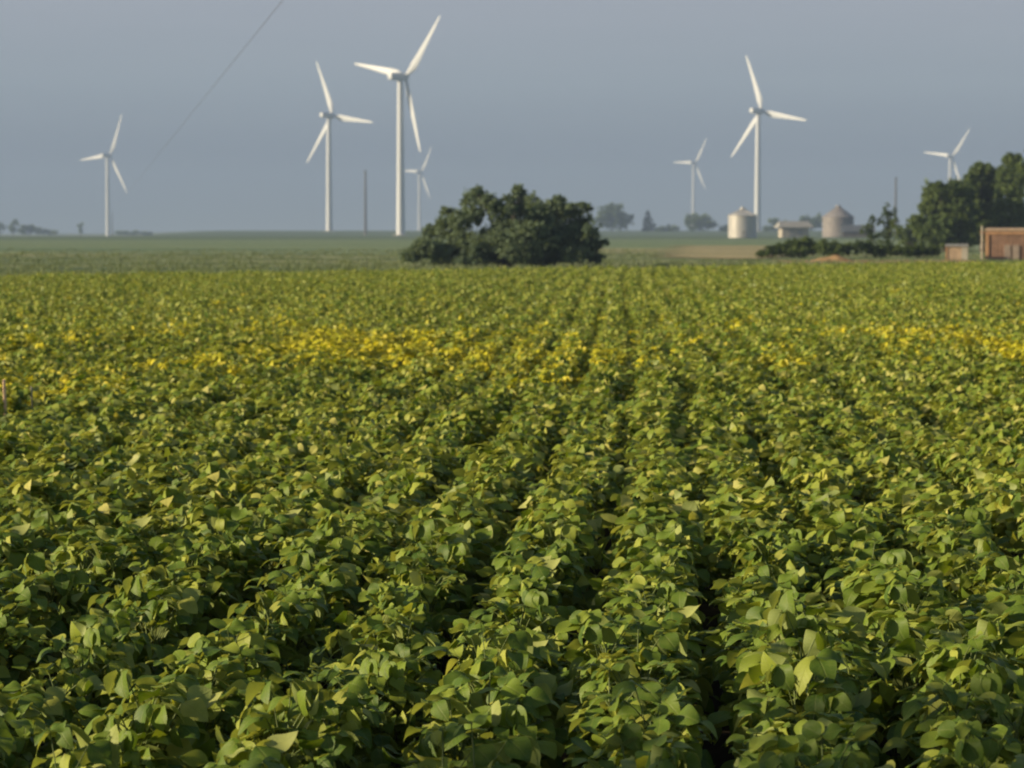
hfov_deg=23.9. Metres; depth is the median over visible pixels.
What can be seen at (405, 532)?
soybean plant
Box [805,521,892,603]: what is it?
soybean plant
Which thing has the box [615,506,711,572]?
soybean plant
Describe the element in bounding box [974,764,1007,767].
soybean plant
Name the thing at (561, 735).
soybean plant
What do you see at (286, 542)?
soybean plant
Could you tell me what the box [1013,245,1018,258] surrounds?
door
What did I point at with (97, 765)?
soybean plant
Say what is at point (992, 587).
soybean plant
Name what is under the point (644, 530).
soybean plant
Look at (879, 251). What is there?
hedge shrub
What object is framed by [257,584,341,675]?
soybean plant
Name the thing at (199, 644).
soybean plant
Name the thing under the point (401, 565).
soybean plant
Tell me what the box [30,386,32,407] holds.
marker stake
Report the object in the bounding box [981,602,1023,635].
soybean plant
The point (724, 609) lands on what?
soybean plant
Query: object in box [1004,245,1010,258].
door
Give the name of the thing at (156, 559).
soybean plant
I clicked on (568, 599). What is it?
soybean plant
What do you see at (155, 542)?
soybean plant
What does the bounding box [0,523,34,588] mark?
soybean plant
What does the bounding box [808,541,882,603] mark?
soybean plant
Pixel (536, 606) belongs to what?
soybean plant
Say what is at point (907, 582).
soybean plant
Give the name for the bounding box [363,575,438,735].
soybean plant
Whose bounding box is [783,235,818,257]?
hedge shrub
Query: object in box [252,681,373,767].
soybean plant
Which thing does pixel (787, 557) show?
soybean plant
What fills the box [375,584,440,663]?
soybean plant
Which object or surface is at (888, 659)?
soybean plant
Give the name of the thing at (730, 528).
soybean plant
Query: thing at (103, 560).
soybean plant
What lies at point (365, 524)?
soybean plant
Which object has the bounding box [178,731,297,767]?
soybean plant
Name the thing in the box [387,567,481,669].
soybean plant
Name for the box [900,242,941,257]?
hedge shrub
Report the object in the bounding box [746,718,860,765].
soybean plant
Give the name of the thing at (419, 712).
soybean plant
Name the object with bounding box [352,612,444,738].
soybean plant
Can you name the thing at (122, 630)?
soybean plant
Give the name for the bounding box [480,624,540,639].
soybean plant
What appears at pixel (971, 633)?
soybean plant
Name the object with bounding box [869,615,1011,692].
soybean plant
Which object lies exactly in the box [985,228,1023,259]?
red shed
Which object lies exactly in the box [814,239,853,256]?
hedge shrub
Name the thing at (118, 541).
soybean plant
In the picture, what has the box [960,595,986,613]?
soybean plant
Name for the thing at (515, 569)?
soybean plant
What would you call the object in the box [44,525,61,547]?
soybean plant
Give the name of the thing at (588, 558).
soybean plant
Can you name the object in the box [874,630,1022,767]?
soybean plant
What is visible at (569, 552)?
soybean plant
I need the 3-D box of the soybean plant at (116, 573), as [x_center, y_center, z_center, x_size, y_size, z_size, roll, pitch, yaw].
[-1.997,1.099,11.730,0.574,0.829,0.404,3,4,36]
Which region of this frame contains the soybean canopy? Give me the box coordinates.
[0,259,1023,767]
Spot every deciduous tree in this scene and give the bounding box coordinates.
[0,222,6,232]
[7,219,18,235]
[17,224,41,234]
[40,229,58,234]
[77,222,83,233]
[115,230,152,235]
[594,202,633,230]
[653,224,679,230]
[684,212,719,230]
[719,224,776,230]
[768,218,785,229]
[799,212,821,230]
[908,176,981,251]
[962,161,1004,250]
[988,151,1023,227]
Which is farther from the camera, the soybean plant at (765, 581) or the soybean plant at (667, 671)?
the soybean plant at (765, 581)
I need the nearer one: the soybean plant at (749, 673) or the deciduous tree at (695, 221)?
the soybean plant at (749, 673)
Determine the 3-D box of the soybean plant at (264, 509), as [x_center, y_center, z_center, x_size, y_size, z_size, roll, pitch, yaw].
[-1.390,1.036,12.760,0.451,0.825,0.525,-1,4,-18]
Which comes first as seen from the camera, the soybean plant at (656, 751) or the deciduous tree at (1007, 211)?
the soybean plant at (656, 751)
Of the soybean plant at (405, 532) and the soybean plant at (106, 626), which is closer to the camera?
the soybean plant at (106, 626)
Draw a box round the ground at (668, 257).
[0,231,1020,275]
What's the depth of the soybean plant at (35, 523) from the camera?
12.39 m
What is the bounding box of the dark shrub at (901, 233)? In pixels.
[889,217,928,247]
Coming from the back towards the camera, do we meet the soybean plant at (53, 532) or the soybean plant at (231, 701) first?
the soybean plant at (53, 532)
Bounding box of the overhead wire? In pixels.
[120,0,282,201]
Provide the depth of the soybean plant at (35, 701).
8.09 m
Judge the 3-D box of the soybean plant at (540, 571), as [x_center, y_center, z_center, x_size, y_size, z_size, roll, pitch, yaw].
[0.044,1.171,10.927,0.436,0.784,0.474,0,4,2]
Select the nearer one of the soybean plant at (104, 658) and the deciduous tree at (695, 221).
the soybean plant at (104, 658)
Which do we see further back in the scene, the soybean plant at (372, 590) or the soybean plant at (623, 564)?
the soybean plant at (623, 564)
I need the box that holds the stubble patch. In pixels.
[664,245,796,257]
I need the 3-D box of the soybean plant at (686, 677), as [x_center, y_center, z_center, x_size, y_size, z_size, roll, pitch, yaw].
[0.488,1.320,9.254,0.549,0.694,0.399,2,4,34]
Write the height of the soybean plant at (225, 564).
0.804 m
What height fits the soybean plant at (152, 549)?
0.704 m
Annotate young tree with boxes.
[860,214,881,245]
[875,202,899,247]
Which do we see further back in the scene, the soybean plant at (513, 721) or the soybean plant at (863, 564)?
the soybean plant at (863, 564)
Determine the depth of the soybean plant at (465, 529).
12.19 m
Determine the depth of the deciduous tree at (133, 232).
2094.54 m
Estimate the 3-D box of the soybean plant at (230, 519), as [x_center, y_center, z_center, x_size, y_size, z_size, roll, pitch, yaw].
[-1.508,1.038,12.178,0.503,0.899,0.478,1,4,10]
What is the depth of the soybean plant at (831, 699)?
7.91 m
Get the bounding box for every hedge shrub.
[755,241,786,257]
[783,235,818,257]
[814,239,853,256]
[848,239,902,257]
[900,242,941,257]
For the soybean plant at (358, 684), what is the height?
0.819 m
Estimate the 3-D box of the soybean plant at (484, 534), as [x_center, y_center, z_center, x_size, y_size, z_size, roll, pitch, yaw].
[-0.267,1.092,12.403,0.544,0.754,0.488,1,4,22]
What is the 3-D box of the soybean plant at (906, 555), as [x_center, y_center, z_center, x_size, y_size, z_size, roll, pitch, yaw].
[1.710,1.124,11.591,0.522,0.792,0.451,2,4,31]
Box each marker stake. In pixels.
[3,379,6,414]
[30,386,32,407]
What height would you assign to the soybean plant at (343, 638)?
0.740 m
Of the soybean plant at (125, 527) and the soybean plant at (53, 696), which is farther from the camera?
the soybean plant at (125, 527)
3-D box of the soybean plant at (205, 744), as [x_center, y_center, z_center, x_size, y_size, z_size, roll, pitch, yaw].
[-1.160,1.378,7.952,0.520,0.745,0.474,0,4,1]
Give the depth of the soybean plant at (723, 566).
12.37 m
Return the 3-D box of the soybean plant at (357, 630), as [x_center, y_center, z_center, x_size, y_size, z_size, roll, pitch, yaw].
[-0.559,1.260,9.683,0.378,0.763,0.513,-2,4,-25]
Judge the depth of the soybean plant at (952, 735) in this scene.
7.24 m
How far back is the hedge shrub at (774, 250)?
198.97 m
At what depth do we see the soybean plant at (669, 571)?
10.85 m
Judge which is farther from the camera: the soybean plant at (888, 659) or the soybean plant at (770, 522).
the soybean plant at (770, 522)
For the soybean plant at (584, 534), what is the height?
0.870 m
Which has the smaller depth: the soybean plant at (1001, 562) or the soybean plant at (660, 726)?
the soybean plant at (660, 726)
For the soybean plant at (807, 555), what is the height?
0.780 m
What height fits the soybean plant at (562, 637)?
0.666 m
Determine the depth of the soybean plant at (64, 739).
7.13 m
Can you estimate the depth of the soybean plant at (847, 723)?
7.60 m
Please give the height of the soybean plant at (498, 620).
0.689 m
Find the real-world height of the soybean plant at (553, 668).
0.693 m
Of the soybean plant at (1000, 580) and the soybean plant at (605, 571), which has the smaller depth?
the soybean plant at (1000, 580)
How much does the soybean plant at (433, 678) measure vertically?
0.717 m
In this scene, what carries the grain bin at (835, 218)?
on the crop field
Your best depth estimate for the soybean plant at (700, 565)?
12.69 m
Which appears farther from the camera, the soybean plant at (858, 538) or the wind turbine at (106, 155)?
the wind turbine at (106, 155)
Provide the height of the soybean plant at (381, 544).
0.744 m
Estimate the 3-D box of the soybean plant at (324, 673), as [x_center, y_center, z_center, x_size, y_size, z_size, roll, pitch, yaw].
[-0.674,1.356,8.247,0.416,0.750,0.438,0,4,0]
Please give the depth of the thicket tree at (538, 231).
150.16 m
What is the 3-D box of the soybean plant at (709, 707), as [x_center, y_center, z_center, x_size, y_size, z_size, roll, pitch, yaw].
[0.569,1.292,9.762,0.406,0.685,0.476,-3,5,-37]
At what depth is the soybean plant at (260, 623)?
9.77 m
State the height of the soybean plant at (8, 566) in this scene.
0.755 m
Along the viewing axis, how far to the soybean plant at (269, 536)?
12.52 m
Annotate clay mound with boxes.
[812,255,853,260]
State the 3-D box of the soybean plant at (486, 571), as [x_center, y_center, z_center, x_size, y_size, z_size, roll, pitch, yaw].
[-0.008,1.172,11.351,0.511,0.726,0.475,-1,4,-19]
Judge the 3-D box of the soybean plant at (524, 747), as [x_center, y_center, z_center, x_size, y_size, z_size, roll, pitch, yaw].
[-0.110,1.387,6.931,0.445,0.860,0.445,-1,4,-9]
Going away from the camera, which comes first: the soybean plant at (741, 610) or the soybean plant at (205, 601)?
the soybean plant at (741, 610)
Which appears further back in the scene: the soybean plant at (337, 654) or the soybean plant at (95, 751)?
the soybean plant at (337, 654)
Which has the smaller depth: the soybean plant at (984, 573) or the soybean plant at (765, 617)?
the soybean plant at (765, 617)
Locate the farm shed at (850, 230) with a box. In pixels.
[841,225,875,236]
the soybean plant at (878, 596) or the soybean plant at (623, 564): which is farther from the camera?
the soybean plant at (623, 564)
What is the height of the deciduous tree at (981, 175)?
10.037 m
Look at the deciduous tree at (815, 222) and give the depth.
1641.99 m
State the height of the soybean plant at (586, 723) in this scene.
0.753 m
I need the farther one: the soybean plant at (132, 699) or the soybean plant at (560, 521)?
the soybean plant at (560, 521)
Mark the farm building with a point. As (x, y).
(793, 229)
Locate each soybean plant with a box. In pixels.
[0,511,58,573]
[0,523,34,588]
[0,523,57,573]
[0,524,35,588]
[0,526,19,588]
[0,552,99,678]
[0,561,13,594]
[0,561,108,677]
[0,570,70,691]
[0,597,58,692]
[0,612,53,686]
[0,677,75,755]
[0,684,66,753]
[0,692,51,767]
[0,710,58,767]
[4,559,88,688]
[10,498,54,549]
[21,667,103,757]
[22,506,77,544]
[31,721,139,767]
[34,720,118,767]
[36,627,130,753]
[38,764,104,767]
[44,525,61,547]
[44,540,113,612]
[45,536,153,586]
[49,540,142,613]
[50,530,145,605]
[57,617,135,719]
[61,635,134,718]
[67,603,174,672]
[67,615,149,690]
[69,714,195,767]
[71,669,211,766]
[73,728,179,767]
[74,521,153,580]
[78,516,151,583]
[87,577,173,648]
[87,630,152,704]
[89,538,164,576]
[104,560,214,647]
[105,575,200,674]
[107,573,194,641]
[107,692,221,767]
[109,578,183,674]
[110,683,230,739]
[111,674,224,761]
[137,650,249,736]
[139,526,180,568]
[140,530,168,566]
[140,565,213,648]
[145,654,251,747]
[151,578,218,649]
[157,538,224,648]
[162,659,255,744]
[166,501,260,605]
[167,551,243,634]
[175,528,248,635]
[175,617,285,735]
[176,630,255,722]
[176,643,277,733]
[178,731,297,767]
[192,533,268,629]
[198,530,269,630]
[208,632,273,708]
[212,727,353,767]
[215,674,361,767]
[217,523,290,615]
[218,502,280,618]
[218,614,297,672]
[225,621,302,689]
[227,585,315,691]
[230,528,272,617]
[230,756,313,767]
[237,508,301,584]
[244,570,336,687]
[249,698,369,764]
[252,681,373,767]
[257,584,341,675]
[261,551,367,649]
[262,588,324,694]
[264,533,341,590]
[264,584,339,665]
[266,565,356,650]
[271,553,361,682]
[275,671,387,767]
[279,536,370,683]
[284,689,402,767]
[294,508,387,660]
[296,536,379,658]
[298,629,397,767]
[302,522,390,590]
[304,667,375,767]
[308,657,418,753]
[312,511,389,618]
[316,518,386,589]
[322,602,412,727]
[327,660,431,757]
[343,520,396,556]
[348,614,410,712]
[351,645,443,767]
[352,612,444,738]
[355,549,465,637]
[358,581,441,739]
[361,616,438,766]
[362,705,397,752]
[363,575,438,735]
[365,588,433,741]
[371,524,470,579]
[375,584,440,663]
[380,538,457,632]
[382,694,520,767]
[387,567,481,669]
[390,546,466,644]
[394,523,480,668]
[399,569,467,648]
[403,518,490,637]
[406,516,491,671]
[409,749,451,767]
[410,666,565,763]
[416,526,487,659]
[417,618,558,757]
[417,703,564,767]
[419,680,544,766]
[424,640,561,756]
[424,722,506,767]
[432,613,545,728]
[432,658,558,767]
[437,524,502,617]
[437,687,542,767]
[449,712,540,767]
[451,626,563,703]
[459,638,561,716]
[462,590,586,678]
[464,555,561,649]
[464,642,572,753]
[473,549,572,615]
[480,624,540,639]
[482,558,569,656]
[482,562,579,684]
[486,531,574,585]
[494,582,564,651]
[496,577,577,650]
[497,538,601,618]
[497,543,583,614]
[499,605,560,632]
[503,512,589,594]
[505,510,607,615]
[512,631,574,710]
[519,628,585,711]
[523,518,589,572]
[537,522,601,590]
[538,661,668,767]
[541,673,647,767]
[555,609,657,726]
[563,754,677,767]
[564,660,701,760]
[566,691,697,767]
[570,726,686,767]
[572,681,715,767]
[576,651,695,732]
[577,614,694,737]
[577,644,711,746]
[579,613,650,672]
[581,723,700,767]
[582,521,716,604]
[583,518,720,602]
[584,617,721,744]
[585,602,665,648]
[587,565,660,643]
[587,679,717,767]
[589,716,689,758]
[595,533,705,644]
[601,575,706,639]
[601,576,666,605]
[602,521,712,620]
[606,562,702,674]
[607,545,701,641]
[607,581,722,682]
[614,563,679,595]
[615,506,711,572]
[616,745,678,767]
[617,558,703,642]
[617,605,712,713]
[620,617,723,712]
[625,514,722,596]
[627,543,702,630]
[693,629,775,716]
[697,570,785,648]
[700,576,800,657]
[702,517,787,604]
[704,513,791,579]
[704,515,766,641]
[708,609,883,753]
[709,597,803,634]
[711,615,797,711]
[717,528,795,625]
[718,518,790,567]
[720,629,868,759]
[720,658,916,767]
[721,586,809,649]
[724,562,826,654]
[724,613,851,746]
[726,591,829,644]
[726,605,852,706]
[726,733,833,767]
[728,589,865,706]
[730,568,820,604]
[733,530,813,592]
[733,637,894,743]
[733,648,878,765]
[733,664,864,754]
[734,537,813,591]
[738,720,895,767]
[745,601,806,643]
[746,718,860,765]
[746,751,841,767]
[750,711,885,761]
[751,528,827,603]
[768,707,882,760]
[798,503,885,572]
[804,509,878,550]
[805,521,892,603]
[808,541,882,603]
[810,526,887,589]
[813,547,889,601]
[819,549,915,603]
[822,535,912,611]
[823,551,929,600]
[823,560,924,598]
[826,567,934,746]
[830,576,846,611]
[843,569,976,616]
[848,617,966,767]
[859,570,961,767]
[859,592,955,757]
[860,608,927,755]
[866,564,929,616]
[866,607,986,704]
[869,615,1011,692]
[871,620,1006,710]
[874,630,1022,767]
[881,671,1021,759]
[886,619,1007,737]
[887,523,964,575]
[887,662,1018,752]
[891,511,987,565]
[891,579,952,593]
[897,642,1023,760]
[900,619,1023,757]
[905,715,1015,767]
[910,507,1001,555]
[913,535,990,592]
[915,521,990,592]
[917,539,997,589]
[920,719,1023,767]
[925,659,1023,739]
[927,526,1004,592]
[937,538,1009,610]
[947,550,1023,605]
[947,551,1023,611]
[949,551,1023,593]
[953,592,1023,622]
[958,692,1023,763]
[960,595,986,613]
[961,552,1023,615]
[965,583,1017,615]
[973,605,1023,657]
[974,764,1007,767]
[975,573,1019,614]
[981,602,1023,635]
[987,590,1023,617]
[990,753,1023,767]
[991,589,1023,660]
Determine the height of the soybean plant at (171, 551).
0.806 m
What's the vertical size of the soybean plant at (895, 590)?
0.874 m
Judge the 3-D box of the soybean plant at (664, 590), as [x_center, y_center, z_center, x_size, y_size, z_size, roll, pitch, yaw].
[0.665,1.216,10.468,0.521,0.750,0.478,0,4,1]
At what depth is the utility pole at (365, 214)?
1316.18 m
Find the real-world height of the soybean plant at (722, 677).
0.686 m
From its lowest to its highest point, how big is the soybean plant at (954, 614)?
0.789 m
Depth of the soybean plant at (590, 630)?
9.15 m
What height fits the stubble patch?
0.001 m
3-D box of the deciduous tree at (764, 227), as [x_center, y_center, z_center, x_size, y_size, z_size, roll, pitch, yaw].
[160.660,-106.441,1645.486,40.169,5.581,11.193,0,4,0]
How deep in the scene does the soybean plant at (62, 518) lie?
12.80 m
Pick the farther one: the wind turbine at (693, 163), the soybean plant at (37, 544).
the wind turbine at (693, 163)
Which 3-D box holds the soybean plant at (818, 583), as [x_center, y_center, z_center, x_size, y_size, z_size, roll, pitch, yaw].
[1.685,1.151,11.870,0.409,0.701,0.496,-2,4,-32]
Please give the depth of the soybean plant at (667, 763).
6.83 m
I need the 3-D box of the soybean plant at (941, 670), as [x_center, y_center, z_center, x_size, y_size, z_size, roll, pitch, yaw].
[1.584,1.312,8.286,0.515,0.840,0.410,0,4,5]
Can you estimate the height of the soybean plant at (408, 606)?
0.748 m
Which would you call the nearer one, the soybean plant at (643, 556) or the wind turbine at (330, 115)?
the soybean plant at (643, 556)
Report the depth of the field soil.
11.89 m
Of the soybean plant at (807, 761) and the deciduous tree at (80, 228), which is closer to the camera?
the soybean plant at (807, 761)
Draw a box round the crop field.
[0,231,984,253]
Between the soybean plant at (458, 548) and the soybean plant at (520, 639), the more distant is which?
the soybean plant at (458, 548)
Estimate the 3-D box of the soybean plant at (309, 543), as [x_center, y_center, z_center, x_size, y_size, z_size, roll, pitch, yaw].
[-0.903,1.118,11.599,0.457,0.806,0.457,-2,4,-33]
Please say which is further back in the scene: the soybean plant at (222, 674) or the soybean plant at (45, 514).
the soybean plant at (45, 514)
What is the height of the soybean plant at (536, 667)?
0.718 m
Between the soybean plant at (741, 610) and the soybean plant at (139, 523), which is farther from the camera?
the soybean plant at (139, 523)
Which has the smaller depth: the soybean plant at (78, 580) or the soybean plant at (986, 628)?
the soybean plant at (986, 628)
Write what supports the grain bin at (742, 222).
on the crop field
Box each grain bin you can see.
[728,207,757,237]
[822,205,854,236]
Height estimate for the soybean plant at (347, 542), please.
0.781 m
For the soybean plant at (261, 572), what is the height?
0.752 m
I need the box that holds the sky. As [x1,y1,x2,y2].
[0,0,1023,232]
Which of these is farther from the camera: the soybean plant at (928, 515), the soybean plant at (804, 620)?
the soybean plant at (928, 515)
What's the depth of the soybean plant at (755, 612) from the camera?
9.82 m
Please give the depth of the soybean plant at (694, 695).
8.39 m
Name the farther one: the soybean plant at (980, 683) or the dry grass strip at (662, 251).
the dry grass strip at (662, 251)
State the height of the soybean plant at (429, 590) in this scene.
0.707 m
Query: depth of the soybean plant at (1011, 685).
8.02 m
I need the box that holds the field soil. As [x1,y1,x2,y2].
[8,312,1023,767]
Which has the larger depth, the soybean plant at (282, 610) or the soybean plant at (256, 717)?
the soybean plant at (282, 610)
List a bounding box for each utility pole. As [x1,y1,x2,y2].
[364,170,366,234]
[894,177,896,234]
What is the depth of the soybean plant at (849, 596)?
10.40 m
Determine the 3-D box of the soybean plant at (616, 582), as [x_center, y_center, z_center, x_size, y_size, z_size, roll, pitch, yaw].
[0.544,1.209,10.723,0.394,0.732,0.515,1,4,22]
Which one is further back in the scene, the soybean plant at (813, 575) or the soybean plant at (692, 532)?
the soybean plant at (692, 532)
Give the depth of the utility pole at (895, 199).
1245.93 m
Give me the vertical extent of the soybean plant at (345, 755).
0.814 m
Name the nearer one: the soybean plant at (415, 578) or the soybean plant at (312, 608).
the soybean plant at (312, 608)
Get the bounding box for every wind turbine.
[81,114,126,235]
[307,62,372,230]
[354,16,439,234]
[404,147,431,230]
[673,138,706,230]
[731,56,806,231]
[923,129,969,180]
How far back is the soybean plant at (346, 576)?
11.02 m
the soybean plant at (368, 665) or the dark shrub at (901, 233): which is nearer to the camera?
the soybean plant at (368, 665)
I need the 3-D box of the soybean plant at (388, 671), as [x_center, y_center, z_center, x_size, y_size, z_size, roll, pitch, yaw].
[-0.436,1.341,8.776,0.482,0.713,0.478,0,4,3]
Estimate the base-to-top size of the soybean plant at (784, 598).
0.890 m
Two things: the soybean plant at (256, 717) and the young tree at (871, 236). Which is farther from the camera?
the young tree at (871, 236)
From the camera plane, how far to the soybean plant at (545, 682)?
8.43 m
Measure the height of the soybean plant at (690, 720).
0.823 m
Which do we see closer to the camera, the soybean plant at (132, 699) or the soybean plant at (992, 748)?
the soybean plant at (992, 748)
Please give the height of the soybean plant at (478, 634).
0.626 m
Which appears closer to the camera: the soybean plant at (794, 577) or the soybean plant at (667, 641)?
the soybean plant at (667, 641)
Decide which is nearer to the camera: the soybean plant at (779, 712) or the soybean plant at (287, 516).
the soybean plant at (779, 712)
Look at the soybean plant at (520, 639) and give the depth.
8.53 m
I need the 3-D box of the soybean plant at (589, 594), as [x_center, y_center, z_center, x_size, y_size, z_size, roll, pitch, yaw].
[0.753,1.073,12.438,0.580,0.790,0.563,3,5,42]
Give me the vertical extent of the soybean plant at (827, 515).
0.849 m
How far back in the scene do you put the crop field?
509.96 m
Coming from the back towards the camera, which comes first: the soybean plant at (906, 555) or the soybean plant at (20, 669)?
the soybean plant at (906, 555)
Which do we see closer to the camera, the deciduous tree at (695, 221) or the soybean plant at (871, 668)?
the soybean plant at (871, 668)
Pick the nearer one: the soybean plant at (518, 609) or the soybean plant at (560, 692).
the soybean plant at (560, 692)
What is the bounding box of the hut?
[945,244,968,259]
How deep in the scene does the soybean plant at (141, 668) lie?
9.59 m
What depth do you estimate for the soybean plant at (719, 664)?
9.60 m
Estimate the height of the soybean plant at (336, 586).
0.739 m
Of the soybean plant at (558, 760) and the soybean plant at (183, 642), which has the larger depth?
the soybean plant at (183, 642)
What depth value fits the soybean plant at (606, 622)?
9.95 m
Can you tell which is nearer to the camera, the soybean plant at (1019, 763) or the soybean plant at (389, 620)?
the soybean plant at (1019, 763)
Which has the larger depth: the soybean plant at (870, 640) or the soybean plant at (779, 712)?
the soybean plant at (870, 640)
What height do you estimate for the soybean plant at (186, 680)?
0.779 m
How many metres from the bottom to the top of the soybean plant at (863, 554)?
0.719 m
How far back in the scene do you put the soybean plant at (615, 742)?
7.14 m
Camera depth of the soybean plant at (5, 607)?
10.07 m
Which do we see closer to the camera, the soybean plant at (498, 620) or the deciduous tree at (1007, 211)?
the soybean plant at (498, 620)
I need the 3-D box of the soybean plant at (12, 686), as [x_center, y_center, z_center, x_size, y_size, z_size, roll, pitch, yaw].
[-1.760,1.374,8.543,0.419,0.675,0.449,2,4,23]
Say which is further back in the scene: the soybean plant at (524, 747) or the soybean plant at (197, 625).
the soybean plant at (197, 625)
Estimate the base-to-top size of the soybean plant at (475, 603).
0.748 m
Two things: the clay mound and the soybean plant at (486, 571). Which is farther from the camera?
the clay mound
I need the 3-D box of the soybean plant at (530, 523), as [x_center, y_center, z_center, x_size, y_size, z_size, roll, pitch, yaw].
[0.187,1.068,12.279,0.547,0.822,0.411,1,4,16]
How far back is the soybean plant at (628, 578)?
11.35 m
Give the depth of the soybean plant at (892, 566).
10.87 m
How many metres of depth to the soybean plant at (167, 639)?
10.28 m
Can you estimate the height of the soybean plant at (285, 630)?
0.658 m
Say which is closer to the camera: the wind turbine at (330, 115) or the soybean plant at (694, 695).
the soybean plant at (694, 695)
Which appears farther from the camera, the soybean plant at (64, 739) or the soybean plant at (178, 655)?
the soybean plant at (178, 655)
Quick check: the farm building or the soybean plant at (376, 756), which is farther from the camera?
the farm building
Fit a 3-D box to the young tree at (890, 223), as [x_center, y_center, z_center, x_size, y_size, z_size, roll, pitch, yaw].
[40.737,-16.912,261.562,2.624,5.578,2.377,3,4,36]
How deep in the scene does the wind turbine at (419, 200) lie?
3289.18 m
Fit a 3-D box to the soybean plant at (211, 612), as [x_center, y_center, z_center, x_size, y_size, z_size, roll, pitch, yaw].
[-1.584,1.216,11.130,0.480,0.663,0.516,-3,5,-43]
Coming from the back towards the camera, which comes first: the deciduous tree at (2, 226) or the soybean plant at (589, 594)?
the deciduous tree at (2, 226)
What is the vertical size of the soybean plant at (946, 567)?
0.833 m
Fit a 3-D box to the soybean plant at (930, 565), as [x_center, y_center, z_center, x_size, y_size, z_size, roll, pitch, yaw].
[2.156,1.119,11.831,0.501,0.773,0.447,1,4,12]
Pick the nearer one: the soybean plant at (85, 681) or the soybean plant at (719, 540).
the soybean plant at (85, 681)
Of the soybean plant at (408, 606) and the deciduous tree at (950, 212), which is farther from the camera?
the deciduous tree at (950, 212)
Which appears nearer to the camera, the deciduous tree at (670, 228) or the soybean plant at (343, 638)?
the soybean plant at (343, 638)
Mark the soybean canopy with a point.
(392, 399)
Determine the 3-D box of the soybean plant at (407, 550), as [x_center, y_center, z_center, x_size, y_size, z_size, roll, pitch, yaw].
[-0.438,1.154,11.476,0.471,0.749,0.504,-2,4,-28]
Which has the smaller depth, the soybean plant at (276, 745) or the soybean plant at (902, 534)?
the soybean plant at (276, 745)
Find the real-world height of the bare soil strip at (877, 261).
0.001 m
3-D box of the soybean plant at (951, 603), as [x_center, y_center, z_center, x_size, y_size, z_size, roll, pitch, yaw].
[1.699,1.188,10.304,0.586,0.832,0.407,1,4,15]
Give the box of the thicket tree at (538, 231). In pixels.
[398,183,609,266]
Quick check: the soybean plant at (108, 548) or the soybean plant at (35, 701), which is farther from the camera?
the soybean plant at (108, 548)
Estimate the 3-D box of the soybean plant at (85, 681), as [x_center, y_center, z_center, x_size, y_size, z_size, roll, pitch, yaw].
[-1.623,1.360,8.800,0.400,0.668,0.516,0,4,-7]
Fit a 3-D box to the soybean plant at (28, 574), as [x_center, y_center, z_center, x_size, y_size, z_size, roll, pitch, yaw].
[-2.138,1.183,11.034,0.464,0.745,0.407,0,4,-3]
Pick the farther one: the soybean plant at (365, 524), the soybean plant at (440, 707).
the soybean plant at (365, 524)
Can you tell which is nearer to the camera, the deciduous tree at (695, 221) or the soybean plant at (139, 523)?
the soybean plant at (139, 523)
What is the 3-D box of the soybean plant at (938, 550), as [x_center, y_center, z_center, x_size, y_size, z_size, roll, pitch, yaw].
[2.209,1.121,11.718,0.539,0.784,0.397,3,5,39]
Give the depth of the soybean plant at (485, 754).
7.01 m
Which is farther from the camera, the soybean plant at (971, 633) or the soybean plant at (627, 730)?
the soybean plant at (971, 633)
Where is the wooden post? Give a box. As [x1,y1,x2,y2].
[980,226,983,259]
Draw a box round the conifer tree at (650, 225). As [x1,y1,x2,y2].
[641,210,655,230]
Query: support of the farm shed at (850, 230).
on the crop field
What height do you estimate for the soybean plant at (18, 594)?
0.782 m
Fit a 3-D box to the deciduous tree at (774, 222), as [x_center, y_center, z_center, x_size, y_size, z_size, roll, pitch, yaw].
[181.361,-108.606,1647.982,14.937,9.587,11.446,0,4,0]
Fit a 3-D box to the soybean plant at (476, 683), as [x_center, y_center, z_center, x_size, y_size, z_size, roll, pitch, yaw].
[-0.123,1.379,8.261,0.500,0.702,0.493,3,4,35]
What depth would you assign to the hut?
185.75 m
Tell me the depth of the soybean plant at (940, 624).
9.20 m
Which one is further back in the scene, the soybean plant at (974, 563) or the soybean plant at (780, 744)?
the soybean plant at (974, 563)
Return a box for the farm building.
[774,221,813,237]
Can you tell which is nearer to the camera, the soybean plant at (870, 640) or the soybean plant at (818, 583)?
the soybean plant at (870, 640)
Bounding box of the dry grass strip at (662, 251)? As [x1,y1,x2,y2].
[598,249,694,253]
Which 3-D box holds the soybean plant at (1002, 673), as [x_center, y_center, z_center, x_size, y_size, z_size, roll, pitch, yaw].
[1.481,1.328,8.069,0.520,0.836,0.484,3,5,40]
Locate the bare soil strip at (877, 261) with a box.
[775,260,976,261]
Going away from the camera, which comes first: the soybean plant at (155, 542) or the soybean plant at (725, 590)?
the soybean plant at (725, 590)
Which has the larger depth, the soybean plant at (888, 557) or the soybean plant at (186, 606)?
the soybean plant at (888, 557)
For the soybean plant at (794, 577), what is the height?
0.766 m
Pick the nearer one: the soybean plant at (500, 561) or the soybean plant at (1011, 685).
the soybean plant at (1011, 685)
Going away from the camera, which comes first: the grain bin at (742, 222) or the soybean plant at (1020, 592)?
the soybean plant at (1020, 592)
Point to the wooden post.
(981, 232)
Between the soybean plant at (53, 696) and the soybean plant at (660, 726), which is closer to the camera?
the soybean plant at (660, 726)
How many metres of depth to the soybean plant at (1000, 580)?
10.32 m
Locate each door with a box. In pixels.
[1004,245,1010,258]
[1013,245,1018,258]
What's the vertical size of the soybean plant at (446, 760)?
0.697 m

